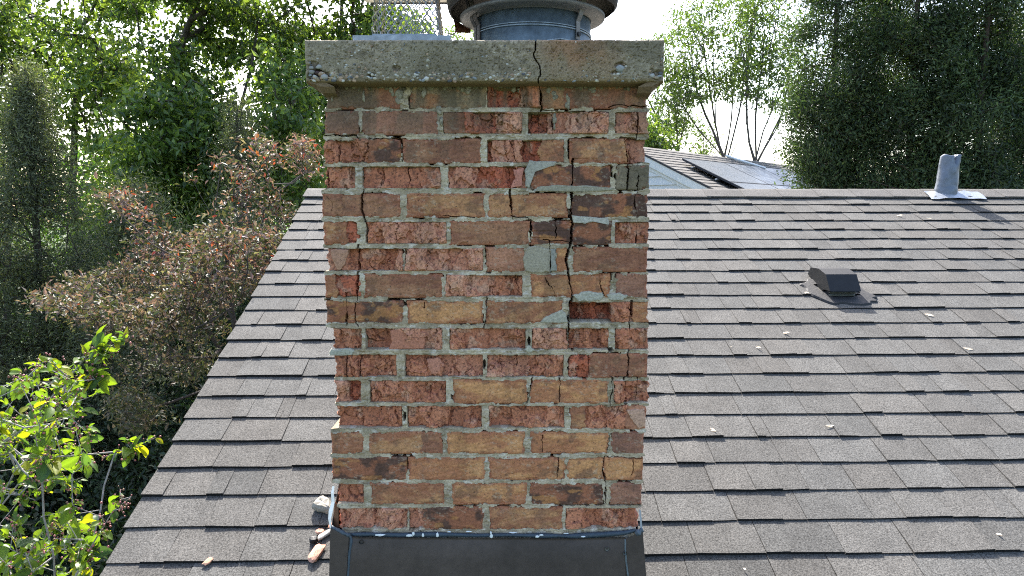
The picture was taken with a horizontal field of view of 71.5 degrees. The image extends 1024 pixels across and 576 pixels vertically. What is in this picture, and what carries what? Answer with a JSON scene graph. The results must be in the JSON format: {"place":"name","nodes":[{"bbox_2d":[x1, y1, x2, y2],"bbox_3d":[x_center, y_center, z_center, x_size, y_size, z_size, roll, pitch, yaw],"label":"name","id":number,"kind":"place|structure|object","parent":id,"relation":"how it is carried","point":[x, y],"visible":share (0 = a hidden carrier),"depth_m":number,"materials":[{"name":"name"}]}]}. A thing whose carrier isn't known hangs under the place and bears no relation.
{"place":"outdoors","nodes":[
{"label":"outdoors","id":0,"kind":"place"},
{"bbox_2d":[0,221,291,575],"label":"ground","id":1,"kind":"structure","parent":0,"point":[49,316],"depth_m":92.60,"materials":[{"name":"green plant"}]},
{"bbox_2d":[0,167,99,568],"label":"cedar tree","id":2,"kind":"object","parent":1,"relation":"on","point":[12,355],"visible":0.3,"depth_m":8.19,"materials":[{"name":"green plant"}]},
{"bbox_2d":[0,324,162,575],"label":"serviceberry shrub","id":3,"kind":"object","parent":1,"relation":"on","point":[43,463],"visible":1,"depth_m":2.73,"materials":[{"name":"green plant"}]},
{"bbox_2d":[0,0,171,419],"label":"maple tree","id":4,"kind":"object","parent":1,"relation":"on","point":[80,77],"visible":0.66,"depth_m":14.80,"materials":[{"name":"green plant"}]},
{"bbox_2d":[39,206,140,564],"bbox_3d":[-6.319,1.611,10.673,2.468,5.764,2.266,0,6,0],"label":"cedar tree","id":5,"kind":"object","parent":1,"relation":"on","point":[79,240],"visible":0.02,"depth_m":10.42,"materials":[{"name":"green plant"}]},
{"bbox_2d":[0,46,183,575],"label":"cedar tree","id":6,"kind":"object","parent":1,"relation":"on","point":[24,137],"visible":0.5,"depth_m":8.76,"materials":[{"name":"green plant"}]},
{"bbox_2d":[0,359,211,575],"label":"hedge","id":7,"kind":"object","parent":1,"relation":"on","point":[30,527],"visible":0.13,"depth_m":7.46,"materials":[{"name":"green plant"}]},
{"bbox_2d":[36,158,223,563],"bbox_3d":[-4.427,1.589,8.441,2.506,6.275,2.336,3,7,29],"label":"cedar tree","id":8,"kind":"object","parent":1,"relation":"on","point":[113,233],"visible":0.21,"depth_m":8.09,"materials":[{"name":"green plant"}]},
{"bbox_2d":[0,127,323,365],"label":"wood","id":9,"kind":"object","parent":1,"relation":"on","point":[87,177],"depth_m":23.02,"materials":[{"name":"green plant"}]},
{"bbox_2d":[15,126,327,438],"bbox_3d":[-2.901,1.835,5.679,2.988,6.364,2.587,0,6,0],"label":"crab apple tree","id":10,"kind":"object","parent":1,"relation":"on","point":[214,259],"visible":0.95,"depth_m":4.97,"materials":[{"name":"brown plant"}]},
{"bbox_2d":[50,127,327,413],"bbox_3d":[-6.269,0.769,13.702,7.231,7.519,4.777,0,6,0],"label":"broadleaf tree","id":11,"kind":"object","parent":1,"relation":"on","point":[298,188],"visible":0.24,"depth_m":12.29,"materials":[{"name":"green plant"}]},
{"bbox_2d":[139,222,239,466],"bbox_3d":[-4.156,1.855,9.614,2.085,5.500,2.016,-6,8,-44],"label":"cedar tree","id":12,"kind":"object","parent":1,"relation":"on","point":[214,331],"visible":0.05,"depth_m":9.30,"materials":[{"name":"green plant"}]},
{"bbox_2d":[78,0,327,333],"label":"maple tree","id":13,"kind":"object","parent":1,"relation":"on","point":[176,116],"visible":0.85,"depth_m":12.11,"materials":[{"name":"green plant"}]},
{"bbox_2d":[175,79,278,354],"bbox_3d":[-4.117,0.638,10.926,2.160,7.647,2.507,5,8,41],"label":"cedar tree","id":14,"kind":"object","parent":1,"relation":"on","point":[240,125],"visible":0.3,"depth_m":10.54,"materials":[{"name":"green plant"}]},
{"bbox_2d":[227,0,444,244],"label":"maple tree","id":15,"kind":"object","parent":1,"relation":"on","point":[356,17],"visible":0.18,"depth_m":13.56,"materials":[{"name":"green plant"}]},
{"bbox_2d":[431,17,473,39],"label":"maple tree","id":16,"kind":"object","parent":1,"relation":"on","point":[452,30],"visible":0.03,"depth_m":22.77,"materials":[{"name":"green plant"}]},
{"bbox_2d":[100,188,1023,575],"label":"house","id":17,"kind":"structure","parent":1,"relation":"on","point":[910,462],"depth_m":2.99,"materials":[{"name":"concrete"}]},
{"bbox_2d":[202,557,212,565],"bbox_3d":[-0.968,0.870,2.264,0.021,0.015,0.033,3,7,26],"label":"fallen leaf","id":18,"kind":"object","parent":17,"relation":"on","point":[207,561],"visible":1,"depth_m":2.26,"materials":[{"name":"plant"}]},
{"bbox_2d":[309,536,317,543],"bbox_3d":[-0.652,0.828,2.338,0.027,0.022,0.026,0,6,0],"label":"black plug","id":19,"kind":"object","parent":17,"relation":"on","point":[313,539],"visible":1,"depth_m":2.33,"materials":[{"name":"plastic"}]},
{"bbox_2d":[308,544,325,562],"bbox_3d":[-0.633,0.855,2.295,0.035,0.036,0.072,2,6,16],"label":"brick shard","id":20,"kind":"object","parent":17,"relation":"on","point":[314,555],"visible":1,"depth_m":2.29,"materials":[{"name":"brick"}]},
{"bbox_2d":[315,529,323,534],"bbox_3d":[-0.640,0.814,2.372,0.031,0.017,0.019,0,6,0],"label":"brick shard","id":21,"kind":"object","parent":17,"relation":"on","point":[318,531],"visible":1,"depth_m":2.37,"materials":[{"name":"ceramic"}]},
{"bbox_2d":[312,495,330,513],"bbox_3d":[-0.651,0.752,2.471,0.073,0.048,0.069,2,6,14],"label":"mortar chunk","id":22,"kind":"object","parent":17,"relation":"on","point":[322,503],"visible":0.93,"depth_m":2.45,"materials":[{"name":"grey concrete"}]},
{"bbox_2d":[318,529,329,540],"bbox_3d":[-0.620,0.818,2.365,0.063,0.025,0.019,-6,8,-43],"label":"mortar sliver","id":23,"kind":"object","parent":17,"relation":"on","point":[324,534],"visible":0.8,"depth_m":2.36,"materials":[{"name":"grey concrete"}]},
{"bbox_2d":[305,40,664,575],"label":"brick chimney","id":24,"kind":"object","parent":17,"relation":"on","point":[485,219],"visible":1,"depth_m":1.83,"materials":[{"name":"brick"}]},
{"bbox_2d":[353,0,451,40],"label":"flue screen cap","id":25,"kind":"object","parent":24,"relation":"on","point":[411,35],"visible":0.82,"depth_m":1.94,"materials":[{"name":"metal"}]},
{"bbox_2d":[447,0,617,40],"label":"round flue cowl","id":26,"kind":"object","parent":24,"relation":"on","point":[535,20],"visible":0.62,"depth_m":1.92,"materials":[{"name":"metal"}]},
{"bbox_2d":[799,267,877,305],"bbox_3d":[1.780,-0.014,3.897,0.370,0.182,0.321,0,6,0],"label":"roof exhaust vent","id":27,"kind":"object","parent":17,"relation":"on","point":[839,285],"visible":1,"depth_m":3.82,"materials":[{"name":"black plastic"}]},
{"bbox_2d":[924,154,985,198],"bbox_3d":[3.194,-0.806,5.154,0.403,0.324,0.202,0,6,0],"label":"lead vent pipe","id":28,"kind":"object","parent":17,"relation":"on","point":[947,182],"visible":0.98,"depth_m":5.12,"materials":[{"name":"grey metal"}]},
{"bbox_2d":[643,94,691,151],"bbox_3d":[3.463,-0.529,18.093,2.032,8.475,3.351,1,6,14],"label":"shrub","id":29,"kind":"object","parent":1,"relation":"on","point":[657,140],"visible":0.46,"depth_m":17.14,"materials":[{"name":"green plant"}]},
{"bbox_2d":[632,30,710,150],"bbox_3d":[4.298,-2.006,20.907,3.171,10.820,3.644,0,6,0],"label":"ash tree","id":30,"kind":"object","parent":1,"relation":"on","point":[682,118],"visible":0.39,"depth_m":20.11,"materials":[{"name":"green plant"}]},
{"bbox_2d":[642,0,766,156],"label":"ash tree","id":31,"kind":"object","parent":1,"relation":"on","point":[715,81],"visible":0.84,"depth_m":19.05,"materials":[{"name":"green plant"}]},
{"bbox_2d":[680,113,730,155],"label":"ash tree","id":32,"kind":"object","parent":1,"relation":"on","point":[704,151],"visible":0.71,"depth_m":22.12,"materials":[{"name":"green plant"}]},
{"bbox_2d":[643,147,800,188],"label":"neighbour house","id":33,"kind":"structure","parent":1,"relation":"on","point":[669,169],"depth_m":13.45,"materials":[{"name":"concrete"}]},
{"bbox_2d":[682,158,811,188],"bbox_3d":[6.174,-1.855,14.702,3.040,1.499,5.380,6,8,42],"label":"solar array","id":34,"kind":"object","parent":33,"relation":"attached to","point":[744,176],"visible":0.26,"depth_m":14.34,"materials":[{"name":"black glass"}]},
{"bbox_2d":[715,0,820,160],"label":"ash tree","id":35,"kind":"object","parent":1,"relation":"on","point":[756,95],"visible":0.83,"depth_m":17.82,"materials":[{"name":"green plant"}]},
{"bbox_2d":[759,0,909,188],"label":"cedar tree","id":36,"kind":"object","parent":1,"relation":"on","point":[827,145],"visible":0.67,"depth_m":9.62,"materials":[{"name":"green plant"}]},
{"bbox_2d":[825,0,932,182],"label":"cedar tree","id":37,"kind":"object","parent":1,"relation":"on","point":[905,7],"visible":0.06,"depth_m":11.17,"materials":[{"name":"green plant"}]},
{"bbox_2d":[845,0,1005,188],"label":"cedar tree","id":38,"kind":"object","parent":1,"relation":"on","point":[908,107],"visible":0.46,"depth_m":9.26,"materials":[{"name":"green plant"}]},
{"bbox_2d":[898,0,1023,188],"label":"cedar tree","id":39,"kind":"object","parent":1,"relation":"on","point":[1002,99],"visible":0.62,"depth_m":8.85,"materials":[{"name":"green plant"}]},
{"bbox_2d":[965,1,1023,188],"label":"cedar tree","id":40,"kind":"object","parent":1,"relation":"on","point":[994,44],"depth_m":11.47,"materials":[{"name":"green plant"}]},
{"bbox_2d":[984,4,1023,185],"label":"cedar tree","id":41,"kind":"object","parent":1,"relation":"on","point":[1012,121],"visible":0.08,"depth_m":9.52,"materials":[{"name":"green plant"}]},
{"bbox_2d":[197,195,287,390],"bbox_3d":[-3.451,1.624,9.975,2.088,5.884,2.267,0,6,0],"label":"cedar tree","id":42,"kind":"object","parent":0,"point":[240,310],"visible":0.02,"depth_m":9.70,"materials":[{"name":"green plant"}]},
{"bbox_2d":[0,0,1023,222],"label":"sky","id":43,"kind":"structure","parent":0,"point":[638,18],"materials":[{"name":"white"}]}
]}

